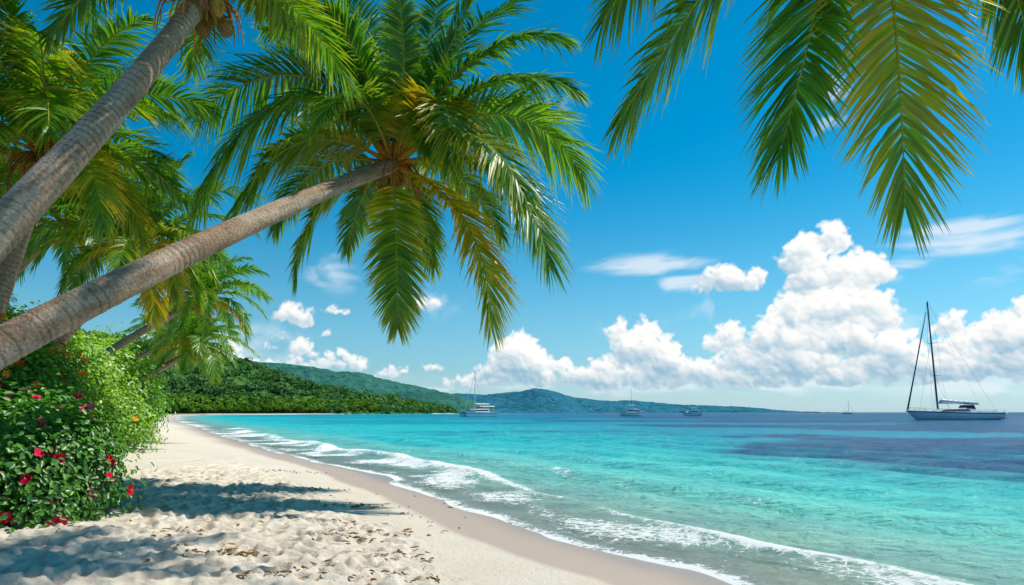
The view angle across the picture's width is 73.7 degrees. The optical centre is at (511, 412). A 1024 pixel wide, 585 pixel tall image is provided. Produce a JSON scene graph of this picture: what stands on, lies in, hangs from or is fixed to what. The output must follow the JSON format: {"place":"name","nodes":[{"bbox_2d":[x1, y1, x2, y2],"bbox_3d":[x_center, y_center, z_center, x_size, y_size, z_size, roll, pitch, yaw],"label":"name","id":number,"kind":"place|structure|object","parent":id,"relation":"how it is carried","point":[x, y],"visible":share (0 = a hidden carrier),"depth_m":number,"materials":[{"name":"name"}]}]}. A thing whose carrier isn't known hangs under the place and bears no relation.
{"place":"outdoors","nodes":[
{"label":"outdoors","id":0,"kind":"place"},
{"bbox_2d":[74,335,458,413],"bbox_3d":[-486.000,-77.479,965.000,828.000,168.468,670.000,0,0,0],"label":"forested hill","id":1,"kind":"structure","parent":0,"point":[243,380],"depth_m":785.61,"materials":[{"name":"green plant"}]},
{"bbox_2d":[14,314,459,413],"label":"hillside trees","id":2,"kind":"object","parent":1,"relation":"on","point":[268,375],"visible":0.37,"depth_m":794.46,"materials":[{"name":"green plant"}]},
{"bbox_2d":[254,361,499,412],"bbox_3d":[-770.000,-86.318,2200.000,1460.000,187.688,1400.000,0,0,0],"label":"forested hill","id":3,"kind":"structure","parent":0,"point":[364,382],"depth_m":1973.62,"materials":[{"name":"green plant"}]},
{"bbox_2d":[0,413,923,584],"bbox_3d":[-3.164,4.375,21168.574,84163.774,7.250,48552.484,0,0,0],"label":"sand ground","id":4,"kind":"structure","parent":0,"point":[192,476],"depth_m":9.50,"materials":[{"name":"beige sand"}]},
{"bbox_2d":[0,296,145,469],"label":"flowering shrub","id":5,"kind":"object","parent":4,"relation":"on","point":[33,367],"visible":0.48,"depth_m":13.52,"materials":[{"name":"green plant"}]},
{"bbox_2d":[0,373,153,532],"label":"hibiscus bush","id":6,"kind":"object","parent":4,"relation":"on","point":[46,470],"visible":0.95,"depth_m":9.23,"materials":[{"name":"green plant"}]},
{"bbox_2d":[4,293,156,462],"bbox_3d":[-14.889,-0.985,17.393,10.045,5.416,6.621,0,0,0],"label":"sea grape bush","id":7,"kind":"object","parent":4,"relation":"on","point":[95,385],"visible":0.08,"depth_m":18.72,"materials":[{"name":"green plant"}]},
{"bbox_2d":[0,142,166,288],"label":"coconut palm","id":8,"kind":"object","parent":4,"relation":"on","point":[59,251],"visible":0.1,"depth_m":22.13,"materials":[{"name":"green plant"}]},
{"bbox_2d":[12,317,167,452],"bbox_3d":[-18.711,-1.071,25.292,10.721,5.670,8.432,0,0,18],"label":"sea grape bush","id":9,"kind":"object","parent":4,"relation":"on","point":[106,369],"visible":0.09,"depth_m":24.99,"materials":[{"name":"green plant"}]},
{"bbox_2d":[0,0,228,323],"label":"coconut palm","id":10,"kind":"object","parent":4,"relation":"on","point":[37,109],"visible":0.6,"depth_m":12.54,"materials":[{"name":"green plant"}]},
{"bbox_2d":[69,321,168,441],"bbox_3d":[-25.176,-1.864,38.943,9.937,7.439,22.422,0,0,-27],"label":"sea grape bush","id":11,"kind":"object","parent":4,"relation":"on","point":[132,367],"visible":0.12,"depth_m":33.50,"materials":[{"name":"green plant"}]},
{"bbox_2d":[79,325,175,429],"bbox_3d":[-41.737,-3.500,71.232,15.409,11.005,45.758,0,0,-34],"label":"sea grape bush","id":12,"kind":"object","parent":4,"relation":"on","point":[160,389],"visible":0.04,"depth_m":58.31,"materials":[{"name":"green plant"}]},
{"bbox_2d":[1,151,266,375],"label":"coconut palm","id":13,"kind":"object","parent":4,"relation":"on","point":[81,265],"visible":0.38,"depth_m":17.61,"materials":[{"name":"green plant"}]},
{"bbox_2d":[118,313,180,375],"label":"coconut palm","id":14,"kind":"object","parent":4,"relation":"on","point":[141,342],"visible":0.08,"depth_m":57.90,"materials":[{"name":"green plant"}]},
{"bbox_2d":[85,220,274,364],"bbox_3d":[-15.704,-3.103,29.776,11.060,9.645,6.525,0,0,0],"label":"coconut palm","id":15,"kind":"object","parent":4,"relation":"on","point":[212,303],"visible":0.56,"depth_m":29.81,"materials":[{"name":"green plant"}]},
{"bbox_2d":[121,302,239,376],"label":"coconut palm","id":16,"kind":"object","parent":4,"relation":"on","point":[202,360],"visible":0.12,"depth_m":44.95,"materials":[{"name":"green plant"}]},
{"bbox_2d":[0,0,361,262],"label":"coconut palm","id":17,"kind":"object","parent":4,"relation":"on","point":[28,199],"visible":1,"depth_m":9.66,"materials":[{"name":"green plant"}]},
{"bbox_2d":[50,0,115,46],"bbox_3d":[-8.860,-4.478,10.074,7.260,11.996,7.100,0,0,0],"label":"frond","id":18,"kind":"object","parent":17,"relation":"part of","point":[90,23],"visible":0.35,"depth_m":13.13,"materials":[{"name":"green plant"}]},
{"bbox_2d":[122,309,259,387],"bbox_3d":[-19.146,-2.036,35.905,11.010,7.651,6.734,0,0,0],"label":"coconut palm","id":19,"kind":"object","parent":4,"relation":"on","point":[190,354],"visible":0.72,"depth_m":35.31,"materials":[{"name":"green plant"}]},
{"bbox_2d":[5,469,471,583],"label":"dry fallen leaves","id":20,"kind":"object","parent":4,"relation":"on","point":[257,552],"visible":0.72,"depth_m":8.00,"materials":[{"name":"brown dry leaf"}]},
{"bbox_2d":[155,391,439,413],"bbox_3d":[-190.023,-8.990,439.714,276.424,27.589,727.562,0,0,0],"label":"distant trees","id":21,"kind":"object","parent":4,"relation":"on","point":[189,402],"visible":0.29,"depth_m":600.90,"materials":[{"name":"green plant"}]},
{"bbox_2d":[0,0,607,369],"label":"coconut palm","id":22,"kind":"object","parent":4,"relation":"on","point":[406,110],"visible":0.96,"depth_m":14.08,"materials":[{"name":"green plant"}]},
{"bbox_2d":[581,0,1023,260],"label":"coconut palm","id":23,"kind":"object","parent":4,"relation":"on","point":[814,85],"visible":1,"depth_m":5.22,"materials":[{"name":"green plant"}]},
{"bbox_2d":[176,412,1023,584],"bbox_3d":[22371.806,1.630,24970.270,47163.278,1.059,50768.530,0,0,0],"label":"sea water","id":24,"kind":"structure","parent":0,"point":[904,498],"depth_m":22.35,"materials":[{"name":"teal liquid"}]},
{"bbox_2d":[459,375,497,416],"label":"catamaran","id":25,"kind":"object","parent":24,"relation":"on","point":[480,411],"visible":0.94,"depth_m":298.23,"materials":[{"name":"white plastic"}]},
{"bbox_2d":[619,401,643,415],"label":"motor yacht","id":26,"kind":"object","parent":24,"relation":"on","point":[634,411],"visible":0.95,"depth_m":348.15,"materials":[{"name":"white plastic"}]},
{"bbox_2d":[682,407,701,415],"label":"motor boat","id":27,"kind":"object","parent":24,"relation":"on","point":[689,412],"visible":0.95,"depth_m":378.88,"materials":[{"name":"white plastic"}]},
{"bbox_2d":[906,301,1008,419],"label":"sailboat","id":28,"kind":"object","parent":24,"relation":"on","point":[965,412],"visible":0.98,"depth_m":168.49,"materials":[{"name":"blue plastic"}]},
{"bbox_2d":[943,409,969,410],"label":"saloon windows","id":29,"kind":"structure","parent":28,"relation":"in","point":[952,409],"depth_m":168.37,"materials":[{"name":"glass"}]},
{"bbox_2d":[224,219,1023,395],"bbox_3d":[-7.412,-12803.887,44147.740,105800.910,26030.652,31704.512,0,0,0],"label":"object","id":30,"kind":"structure","parent":0,"point":[811,327],"depth_m":54624.49,"materials":[{"name":"white"}]},
{"bbox_2d":[452,388,838,412],"bbox_3d":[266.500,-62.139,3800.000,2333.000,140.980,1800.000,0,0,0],"label":"distant hill","id":31,"kind":"structure","parent":0,"point":[534,400],"depth_m":3271.30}
]}

